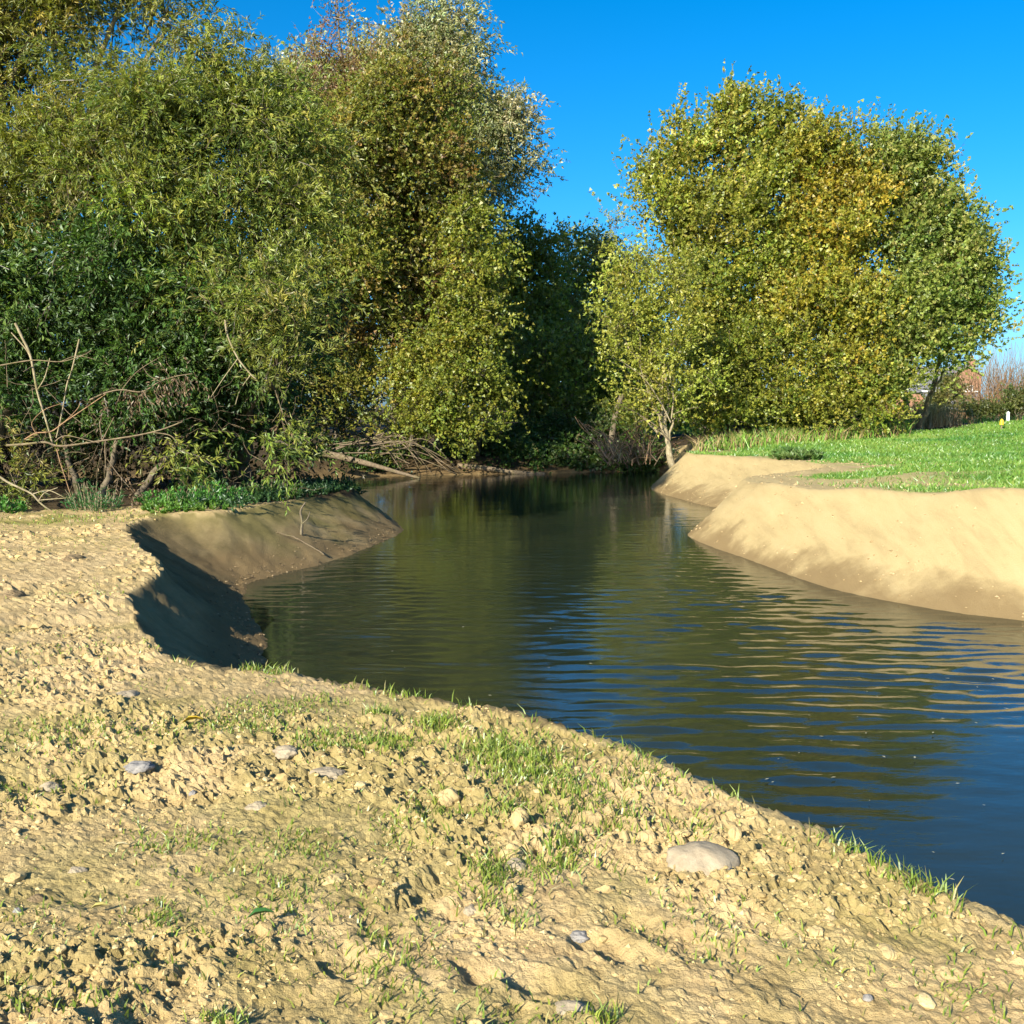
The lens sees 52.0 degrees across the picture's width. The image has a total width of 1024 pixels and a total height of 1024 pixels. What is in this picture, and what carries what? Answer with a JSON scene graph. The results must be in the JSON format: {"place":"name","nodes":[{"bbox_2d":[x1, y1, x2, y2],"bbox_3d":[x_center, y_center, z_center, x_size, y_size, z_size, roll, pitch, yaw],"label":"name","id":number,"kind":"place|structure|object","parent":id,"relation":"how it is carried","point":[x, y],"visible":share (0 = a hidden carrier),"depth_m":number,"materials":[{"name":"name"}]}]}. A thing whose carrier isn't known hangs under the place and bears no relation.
{"place":"outdoors","nodes":[
{"label":"outdoors","id":0,"kind":"place"},
{"bbox_2d":[0,407,1023,1023],"bbox_3d":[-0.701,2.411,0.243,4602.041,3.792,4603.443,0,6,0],"label":"ground","id":1,"kind":"structure","parent":0,"point":[170,609],"depth_m":4.76,"materials":[{"name":"beige soil"}]},
{"bbox_2d":[0,494,27,513],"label":"nettle clump","id":2,"kind":"object","parent":1,"relation":"on","point":[11,507],"visible":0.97,"depth_m":19.58,"materials":[{"name":"green plant"}]},
{"bbox_2d":[2,589,27,598],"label":"clod","id":3,"kind":"object","parent":1,"relation":"on","point":[12,593],"visible":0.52,"depth_m":10.90,"materials":[{"name":"beige soil"}]},
{"bbox_2d":[12,907,23,912],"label":"stone","id":4,"kind":"object","parent":1,"relation":"on","point":[17,909],"visible":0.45,"depth_m":3.90,"materials":[{"name":"grey stone"}]},
{"bbox_2d":[27,893,45,902],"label":"clod","id":5,"kind":"object","parent":1,"relation":"on","point":[36,897],"visible":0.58,"depth_m":4.02,"materials":[{"name":"brown soil"}]},
{"bbox_2d":[0,476,75,509],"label":"dead branch","id":6,"kind":"object","parent":1,"relation":"on","point":[23,489],"visible":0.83,"depth_m":20.16,"materials":[{"name":"brown wood"}]},
{"bbox_2d":[39,781,60,791],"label":"stone","id":7,"kind":"object","parent":1,"relation":"on","point":[47,786],"visible":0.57,"depth_m":5.30,"materials":[{"name":"beige stone"}]},
{"bbox_2d":[63,554,83,560],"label":"clod","id":8,"kind":"object","parent":1,"relation":"on","point":[69,557],"visible":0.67,"depth_m":13.54,"materials":[{"name":"beige soil"}]},
{"bbox_2d":[68,866,87,872],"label":"stone","id":9,"kind":"object","parent":1,"relation":"on","point":[74,869],"visible":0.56,"depth_m":4.27,"materials":[{"name":"grey stone"}]},
{"bbox_2d":[61,478,126,512],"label":"grass tuft","id":10,"kind":"object","parent":1,"relation":"on","point":[92,504],"visible":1,"depth_m":19.91,"materials":[{"name":"green plant"}]},
{"bbox_2d":[90,902,107,908],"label":"fallen leaf","id":11,"kind":"object","parent":1,"relation":"on","point":[98,904],"visible":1,"depth_m":3.87,"materials":[{"name":"yellow plant"}]},
{"bbox_2d":[112,842,127,847],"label":"fallen leaf","id":12,"kind":"object","parent":1,"relation":"on","point":[117,843],"visible":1,"depth_m":4.47,"materials":[{"name":"beige plant"}]},
{"bbox_2d":[0,0,244,508],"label":"willow tree","id":13,"kind":"object","parent":1,"relation":"on","point":[65,12],"visible":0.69,"depth_m":22.60,"materials":[{"name":"green plant"}]},
{"bbox_2d":[0,350,95,365],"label":"dead branch","id":14,"kind":"object","parent":13,"relation":"attached to","point":[46,360],"visible":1,"depth_m":20.50,"materials":[{"name":"brown wood"}]},
{"bbox_2d":[24,394,114,450],"bbox_3d":[-8.655,-1.750,20.583,1.719,1.121,0.529,0,6,0],"label":"dead branch","id":15,"kind":"object","parent":13,"relation":"attached to","point":[88,405],"visible":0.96,"depth_m":20.43,"materials":[{"name":"brown wood"}]},
{"bbox_2d":[115,690,139,697],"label":"stone","id":16,"kind":"object","parent":1,"relation":"on","point":[129,693],"visible":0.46,"depth_m":6.84,"materials":[{"name":"beige stone"}]},
{"bbox_2d":[97,448,162,507],"bbox_3d":[-7.308,-0.286,20.265,1.394,1.898,0.771,0,6,0],"label":"dead branch","id":17,"kind":"object","parent":1,"relation":"on","point":[132,498],"visible":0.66,"depth_m":20.22,"materials":[{"name":"brown wood"}]},
{"bbox_2d":[123,761,154,774],"bbox_3d":[-1.952,1.337,5.496,0.159,0.063,0.127,0,6,0],"label":"stone","id":18,"kind":"object","parent":1,"relation":"on","point":[135,767],"visible":0.98,"depth_m":5.46,"materials":[{"name":"grey stone"}]},
{"bbox_2d":[131,485,206,505],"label":"nettle clump","id":19,"kind":"object","parent":1,"relation":"on","point":[162,496],"visible":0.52,"depth_m":20.53,"materials":[{"name":"green plant"}]},
{"bbox_2d":[0,169,355,495],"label":"elder shrub","id":20,"kind":"object","parent":1,"relation":"on","point":[35,309],"visible":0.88,"depth_m":22.06,"materials":[{"name":"green plant"}]},
{"bbox_2d":[56,339,79,437],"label":"dead branch","id":21,"kind":"object","parent":20,"relation":"attached to","point":[67,384],"visible":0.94,"depth_m":21.14,"materials":[{"name":"brown wood"}]},
{"bbox_2d":[140,498,229,513],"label":"nettle clump","id":22,"kind":"object","parent":1,"relation":"on","point":[171,506],"visible":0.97,"depth_m":19.72,"materials":[{"name":"green plant"}]},
{"bbox_2d":[188,790,196,795],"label":"stone","id":23,"kind":"object","parent":1,"relation":"on","point":[192,792],"visible":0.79,"depth_m":5.16,"materials":[{"name":"grey stone"}]},
{"bbox_2d":[183,716,202,721],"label":"fallen leaf","id":24,"kind":"object","parent":1,"relation":"on","point":[191,717],"visible":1,"depth_m":6.23,"materials":[{"name":"yellow plant"}]},
{"bbox_2d":[0,0,394,515],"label":"willow tree","id":25,"kind":"object","parent":1,"relation":"on","point":[184,187],"visible":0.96,"depth_m":21.72,"materials":[{"name":"green plant"}]},
{"bbox_2d":[56,448,71,496],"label":"dead branch","id":26,"kind":"object","parent":25,"relation":"attached to","point":[62,470],"visible":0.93,"depth_m":20.62,"materials":[{"name":"brown wood"}]},
{"bbox_2d":[42,430,98,458],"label":"dead branch","id":27,"kind":"object","parent":25,"relation":"attached to","point":[72,443],"visible":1,"depth_m":20.26,"materials":[{"name":"brown wood"}]},
{"bbox_2d":[6,417,190,478],"bbox_3d":[-8.075,-1.226,20.485,3.488,1.255,0.475,0,6,-4],"label":"dead branch","id":28,"kind":"object","parent":25,"relation":"attached to","point":[52,444],"visible":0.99,"depth_m":20.35,"materials":[{"name":"brown wood"}]},
{"bbox_2d":[89,357,210,431],"bbox_3d":[-7.191,-2.322,20.891,2.352,1.509,1.006,-1,6,-14],"label":"dead branch","id":29,"kind":"object","parent":25,"relation":"attached to","point":[158,387],"visible":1,"depth_m":20.75,"materials":[{"name":"brown wood"}]},
{"bbox_2d":[211,320,255,404],"bbox_3d":[-5.478,-2.935,20.610,0.905,1.652,0.045,0,6,0],"label":"dead branch","id":30,"kind":"object","parent":25,"relation":"attached to","point":[226,331],"visible":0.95,"depth_m":20.60,"materials":[{"name":"brown wood"}]},
{"bbox_2d":[261,390,320,466],"bbox_3d":[-4.447,-1.654,21.192,1.099,1.599,0.586,-5,8,-42],"label":"dead branch","id":31,"kind":"object","parent":25,"relation":"attached to","point":[287,424],"visible":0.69,"depth_m":21.12,"materials":[{"name":"brown wood"}]},
{"bbox_2d":[0,224,401,501],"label":"bramble thicket","id":32,"kind":"object","parent":1,"relation":"on","point":[101,472],"visible":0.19,"depth_m":25.72,"materials":[{"name":"green plant"}]},
{"bbox_2d":[11,323,52,442],"bbox_3d":[-9.480,-2.539,20.751,0.752,2.379,0.057,0,6,0],"label":"dead branch","id":33,"kind":"object","parent":32,"relation":"attached to","point":[27,349],"visible":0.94,"depth_m":20.71,"materials":[{"name":"brown wood"}]},
{"bbox_2d":[184,478,252,502],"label":"nettle clump","id":34,"kind":"object","parent":1,"relation":"on","point":[217,492],"visible":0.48,"depth_m":21.20,"materials":[{"name":"green plant"}]},
{"bbox_2d":[244,801,266,810],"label":"stone","id":35,"kind":"object","parent":1,"relation":"on","point":[257,805],"visible":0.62,"depth_m":4.93,"materials":[{"name":"grey stone"}]},
{"bbox_2d":[247,907,273,917],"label":"fallen leaf","id":36,"kind":"object","parent":1,"relation":"on","point":[259,910],"visible":1,"depth_m":3.73,"materials":[{"name":"green plant"}]},
{"bbox_2d":[170,469,366,511],"bbox_3d":[-5.884,-0.387,24.202,4.390,0.850,9.021,0,6,0],"label":"ground cover","id":37,"kind":"object","parent":1,"relation":"on","point":[334,485],"visible":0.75,"depth_m":23.28,"materials":[{"name":"green plant"}]},
{"bbox_2d":[232,476,307,500],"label":"nettle clump","id":38,"kind":"object","parent":1,"relation":"on","point":[294,490],"visible":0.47,"depth_m":22.92,"materials":[{"name":"green plant"}]},
{"bbox_2d":[272,745,297,759],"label":"stone","id":39,"kind":"object","parent":1,"relation":"on","point":[285,752],"visible":0.98,"depth_m":5.60,"materials":[{"name":"beige stone"}]},
{"bbox_2d":[188,519,396,665],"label":"shore gravel","id":40,"kind":"structure","parent":1,"relation":"on","point":[249,650],"depth_m":15.66,"materials":[{"name":"brown gravel"}]},
{"bbox_2d":[276,532,323,554],"bbox_3d":[-3.990,0.588,19.759,0.900,0.446,0.027,0,6,0],"label":"stick","id":41,"kind":"object","parent":1,"relation":"on","point":[303,542],"visible":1,"depth_m":19.75,"materials":[{"name":"brown wood"}]},
{"bbox_2d":[299,502,309,535],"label":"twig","id":42,"kind":"object","parent":1,"relation":"on","point":[302,523],"visible":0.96,"depth_m":20.40,"materials":[{"name":"wood"}]},
{"bbox_2d":[309,766,345,779],"bbox_3d":[-0.946,1.355,5.393,0.197,0.076,0.161,0,6,0],"label":"stone","id":43,"kind":"object","parent":1,"relation":"on","point":[333,773],"visible":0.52,"depth_m":5.37,"materials":[{"name":"beige stone"}]},
{"bbox_2d":[321,873,346,885],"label":"clod","id":44,"kind":"object","parent":1,"relation":"on","point":[330,879],"visible":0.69,"depth_m":4.08,"materials":[{"name":"beige soil"}]},
{"bbox_2d":[228,40,441,455],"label":"alder tree","id":45,"kind":"object","parent":1,"relation":"on","point":[368,256],"visible":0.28,"depth_m":42.97,"materials":[{"name":"green plant"}]},
{"bbox_2d":[0,137,682,432],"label":"woodland","id":46,"kind":"object","parent":1,"relation":"on","point":[367,402],"visible":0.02,"depth_m":72.76,"materials":[{"name":"green plant"}]},
{"bbox_2d":[270,0,479,438],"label":"birch tree","id":47,"kind":"object","parent":1,"relation":"on","point":[325,61],"visible":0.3,"depth_m":46.83,"materials":[{"name":"green plant"}]},
{"bbox_2d":[377,1020,387,1023],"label":"clod","id":48,"kind":"object","parent":1,"relation":"on","point":[383,1022],"visible":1,"depth_m":3.13,"materials":[{"name":"beige soil"}]},
{"bbox_2d":[322,432,459,478],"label":"fallen tree","id":49,"kind":"object","parent":1,"relation":"on","point":[339,456],"visible":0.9,"depth_m":42.50,"materials":[{"name":"brown wood"}]},
{"bbox_2d":[237,0,570,445],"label":"silver willow","id":50,"kind":"object","parent":1,"relation":"on","point":[501,122],"visible":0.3,"depth_m":52.06,"materials":[{"name":"grey plant"}]},
{"bbox_2d":[307,8,514,456],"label":"alder tree","id":51,"kind":"object","parent":1,"relation":"on","point":[447,154],"visible":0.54,"depth_m":44.37,"materials":[{"name":"green plant"}]},
{"bbox_2d":[345,180,548,470],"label":"alder tree","id":52,"kind":"object","parent":1,"relation":"on","point":[440,404],"visible":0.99,"depth_m":43.43,"materials":[{"name":"green plant"}]},
{"bbox_2d":[437,787,460,806],"bbox_3d":[-0.303,1.362,5.002,0.115,0.104,0.098,-3,7,-29],"label":"clod","id":53,"kind":"object","parent":1,"relation":"on","point":[451,797],"visible":0.95,"depth_m":4.97,"materials":[{"name":"beige soil"}]},
{"bbox_2d":[463,903,475,916],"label":"stone","id":54,"kind":"object","parent":1,"relation":"on","point":[469,910],"visible":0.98,"depth_m":3.86,"materials":[{"name":"beige stone"}]},
{"bbox_2d":[270,405,679,473],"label":"undergrowth","id":55,"kind":"object","parent":1,"relation":"on","point":[556,437],"visible":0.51,"depth_m":46.77,"materials":[{"name":"green plant"}]},
{"bbox_2d":[468,1018,482,1023],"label":"clod","id":56,"kind":"object","parent":1,"relation":"on","point":[476,1021],"visible":1,"depth_m":3.10,"materials":[{"name":"beige soil"}]},
{"bbox_2d":[457,463,544,473],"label":"log","id":57,"kind":"object","parent":1,"relation":"on","point":[486,468],"visible":0.91,"depth_m":45.16,"materials":[{"name":"brown wood"}]},
{"bbox_2d":[498,843,525,860],"bbox_3d":[-0.003,1.427,4.346,0.118,0.115,0.130,0,6,0],"label":"clod","id":58,"kind":"object","parent":1,"relation":"on","point":[510,847],"visible":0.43,"depth_m":4.32,"materials":[{"name":"beige soil"}]},
{"bbox_2d":[507,883,518,894],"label":"clod","id":59,"kind":"object","parent":1,"relation":"on","point":[515,890],"visible":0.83,"depth_m":3.98,"materials":[{"name":"beige soil"}]},
{"bbox_2d":[504,857,526,870],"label":"stone","id":60,"kind":"object","parent":1,"relation":"on","point":[520,864],"visible":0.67,"depth_m":4.21,"materials":[{"name":"grey stone"}]},
{"bbox_2d":[510,807,528,829],"bbox_3d":[0.032,1.365,4.655,0.086,0.112,0.086,5,7,39],"label":"clod","id":61,"kind":"object","parent":1,"relation":"on","point":[520,816],"visible":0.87,"depth_m":4.62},
{"bbox_2d":[458,199,605,426],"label":"shaded tree","id":62,"kind":"object","parent":1,"relation":"on","point":[541,273],"visible":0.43,"depth_m":55.23,"materials":[{"name":"green plant"}]},
{"bbox_2d":[466,294,650,445],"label":"shaded tree","id":63,"kind":"object","parent":1,"relation":"on","point":[573,409],"visible":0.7,"depth_m":52.63,"materials":[{"name":"green plant"}]},
{"bbox_2d":[555,1000,591,1014],"bbox_3d":[0.182,1.537,3.220,0.128,0.067,0.107,2,6,22],"label":"stone","id":64,"kind":"object","parent":1,"relation":"on","point":[569,1005],"visible":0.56,"depth_m":3.21,"materials":[{"name":"beige stone"}]},
{"bbox_2d":[570,930,588,942],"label":"stone","id":65,"kind":"object","parent":1,"relation":"on","point":[578,936],"visible":1,"depth_m":3.65,"materials":[{"name":"grey stone"}]},
{"bbox_2d":[497,213,675,425],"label":"shaded tree","id":66,"kind":"object","parent":1,"relation":"on","point":[577,304],"visible":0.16,"depth_m":61.37,"materials":[{"name":"green plant"}]},
{"bbox_2d":[565,198,662,381],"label":"silver willow","id":67,"kind":"object","parent":1,"relation":"on","point":[618,220],"visible":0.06,"depth_m":69.84,"materials":[{"name":"grey plant"}]},
{"bbox_2d":[608,394,624,446],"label":"leaning tree","id":68,"kind":"object","parent":1,"relation":"on","point":[620,398],"visible":0.45,"depth_m":47.22,"materials":[{"name":"brown plant"}]},
{"bbox_2d":[567,417,700,473],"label":"bush","id":69,"kind":"object","parent":1,"relation":"on","point":[622,446],"visible":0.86,"depth_m":43.41,"materials":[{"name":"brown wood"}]},
{"bbox_2d":[637,830,655,843],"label":"clod","id":70,"kind":"object","parent":1,"relation":"on","point":[647,836],"visible":0.89,"depth_m":4.47,"materials":[{"name":"beige soil"}]},
{"bbox_2d":[569,228,733,468],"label":"sallow tree","id":71,"kind":"object","parent":1,"relation":"on","point":[646,307],"visible":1,"depth_m":41.00,"materials":[{"name":"green plant"}]},
{"bbox_2d":[616,404,669,453],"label":"dead branch","id":72,"kind":"object","parent":71,"relation":"attached to","point":[650,422],"visible":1,"depth_m":41.05,"materials":[{"name":"brown wood"}]},
{"bbox_2d":[619,359,670,422],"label":"dead branch","id":73,"kind":"object","parent":71,"relation":"attached to","point":[651,394],"visible":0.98,"depth_m":40.73,"materials":[{"name":"brown wood"}]},
{"bbox_2d":[665,353,695,418],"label":"dead branch","id":74,"kind":"object","parent":71,"relation":"attached to","point":[674,398],"visible":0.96,"depth_m":41.05,"materials":[{"name":"brown wood"}]},
{"bbox_2d":[689,816,699,823],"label":"clod","id":75,"kind":"object","parent":1,"relation":"on","point":[694,820],"visible":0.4,"depth_m":4.71,"materials":[{"name":"beige soil"}]},
{"bbox_2d":[666,841,739,875],"bbox_3d":[0.768,1.404,4.214,0.298,0.134,0.237,0,6,0],"label":"boulder","id":76,"kind":"object","parent":1,"relation":"on","point":[706,857],"visible":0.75,"depth_m":4.17,"materials":[{"name":"stone"}]},
{"bbox_2d":[589,59,854,439],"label":"poplar tree","id":77,"kind":"object","parent":1,"relation":"on","point":[730,200],"visible":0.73,"depth_m":45.30,"materials":[{"name":"green plant"}]},
{"bbox_2d":[727,826,741,842],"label":"clod","id":78,"kind":"object","parent":1,"relation":"on","point":[734,833],"visible":0.95,"depth_m":4.45,"materials":[{"name":"beige soil"}]},
{"bbox_2d":[752,852,770,864],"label":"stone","id":79,"kind":"object","parent":1,"relation":"on","point":[762,858],"visible":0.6,"depth_m":4.20,"materials":[{"name":"beige stone"}]},
{"bbox_2d":[638,378,902,435],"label":"hedge","id":80,"kind":"object","parent":1,"relation":"on","point":[699,428],"visible":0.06,"depth_m":59.43,"materials":[{"name":"green plant"}]},
{"bbox_2d":[646,303,923,446],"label":"hazel thicket","id":81,"kind":"object","parent":1,"relation":"on","point":[751,396],"visible":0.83,"depth_m":44.22,"materials":[{"name":"green plant"}]},
{"bbox_2d":[768,445,824,459],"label":"dock plant","id":82,"kind":"object","parent":1,"relation":"on","point":[787,452],"visible":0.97,"depth_m":32.05,"materials":[{"name":"green plant"}]},
{"bbox_2d":[808,925,823,936],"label":"clod","id":83,"kind":"object","parent":1,"relation":"on","point":[815,930],"visible":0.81,"depth_m":3.63,"materials":[{"name":"beige soil"}]},
{"bbox_2d":[736,97,937,431],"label":"poplar tree","id":84,"kind":"object","parent":1,"relation":"on","point":[854,205],"visible":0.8,"depth_m":44.45,"materials":[{"name":"yellow plant"}]},
{"bbox_2d":[652,451,1023,617],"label":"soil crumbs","id":85,"kind":"object","parent":1,"relation":"on","point":[795,552],"visible":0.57,"depth_m":21.43,"materials":[{"name":"beige soil"}]},
{"bbox_2d":[833,412,899,427],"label":"bramble clump","id":86,"kind":"object","parent":1,"relation":"on","point":[872,420],"visible":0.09,"depth_m":49.36,"materials":[{"name":"green plant"}]},
{"bbox_2d":[862,994,872,1001],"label":"stone","id":87,"kind":"object","parent":1,"relation":"on","point":[868,997],"visible":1,"depth_m":3.25,"materials":[{"name":"grey stone"}]},
{"bbox_2d":[876,943,897,960],"bbox_3d":[1.252,1.477,3.521,0.080,0.046,0.098,0,6,0],"label":"clod","id":88,"kind":"object","parent":1,"relation":"on","point":[888,951],"visible":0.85,"depth_m":3.50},
{"bbox_2d":[908,985,916,993],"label":"clod","id":89,"kind":"object","parent":1,"relation":"on","point":[913,989],"visible":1,"depth_m":3.29,"materials":[{"name":"beige soil"}]},
{"bbox_2d":[833,96,1023,429],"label":"poplar tree","id":90,"kind":"object","parent":1,"relation":"on","point":[946,269],"visible":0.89,"depth_m":44.47,"materials":[{"name":"green plant"}]},
{"bbox_2d":[880,356,982,417],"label":"house","id":91,"kind":"structure","parent":1,"relation":"on","point":[929,381],"depth_m":117.28,"materials":[{"name":"brick"}]},
{"bbox_2d":[910,368,973,414],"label":"hawthorn bush","id":92,"kind":"object","parent":1,"relation":"on","point":[940,395],"visible":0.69,"depth_m":78.93,"materials":[{"name":"green plant"}]},
{"bbox_2d":[931,342,1023,420],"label":"bare bush","id":93,"kind":"object","parent":1,"relation":"on","point":[995,380],"visible":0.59,"depth_m":87.09,"materials":[{"name":"brown plant"}]},
{"bbox_2d":[953,377,1023,420],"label":"clipped hedge","id":94,"kind":"object","parent":1,"relation":"on","point":[1014,403],"visible":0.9,"depth_m":83.21,"materials":[{"name":"green plant"}]},
{"bbox_2d":[1006,411,1009,420],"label":"post","id":95,"kind":"object","parent":1,"relation":"on","point":[1008,415],"visible":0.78,"depth_m":48.75,"materials":[{"name":"white paint"}]},
{"bbox_2d":[0,502,1023,1023],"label":"young grass","id":96,"kind":"structure","parent":0,"point":[502,744],"depth_m":4.50,"materials":[{"name":"green plant"}]},
{"bbox_2d":[0,0,1023,406],"label":"sky","id":97,"kind":"structure","parent":0,"point":[606,64],"materials":[{"name":"blue"}]},
{"bbox_2d":[242,471,1023,925],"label":"water","id":98,"kind":"structure","parent":0,"point":[618,607],"depth_m":12.38,"materials":[{"name":"blue liquid"}]},
{"bbox_2d":[685,418,917,451],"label":"verge grass","id":99,"kind":"structure","parent":0,"point":[781,436],"depth_m":43.03,"materials":[{"name":"green plant"}]},
{"bbox_2d":[641,420,1023,492],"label":"meadow grass","id":100,"kind":"structure","parent":0,"point":[917,456],"depth_m":32.68,"materials":[{"name":"green plant"}]},
{"bbox_2d":[887,400,983,428],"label":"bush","id":101,"kind":"object","parent":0,"point":[939,417],"visible":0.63,"depth_m":50.18,"materials":[{"name":"plant"}]},
{"bbox_2d":[952,414,1023,423],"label":"rough grass","id":102,"kind":"structure","parent":0,"point":[994,418],"depth_m":52.32,"materials":[{"name":"green plant"}]}
]}

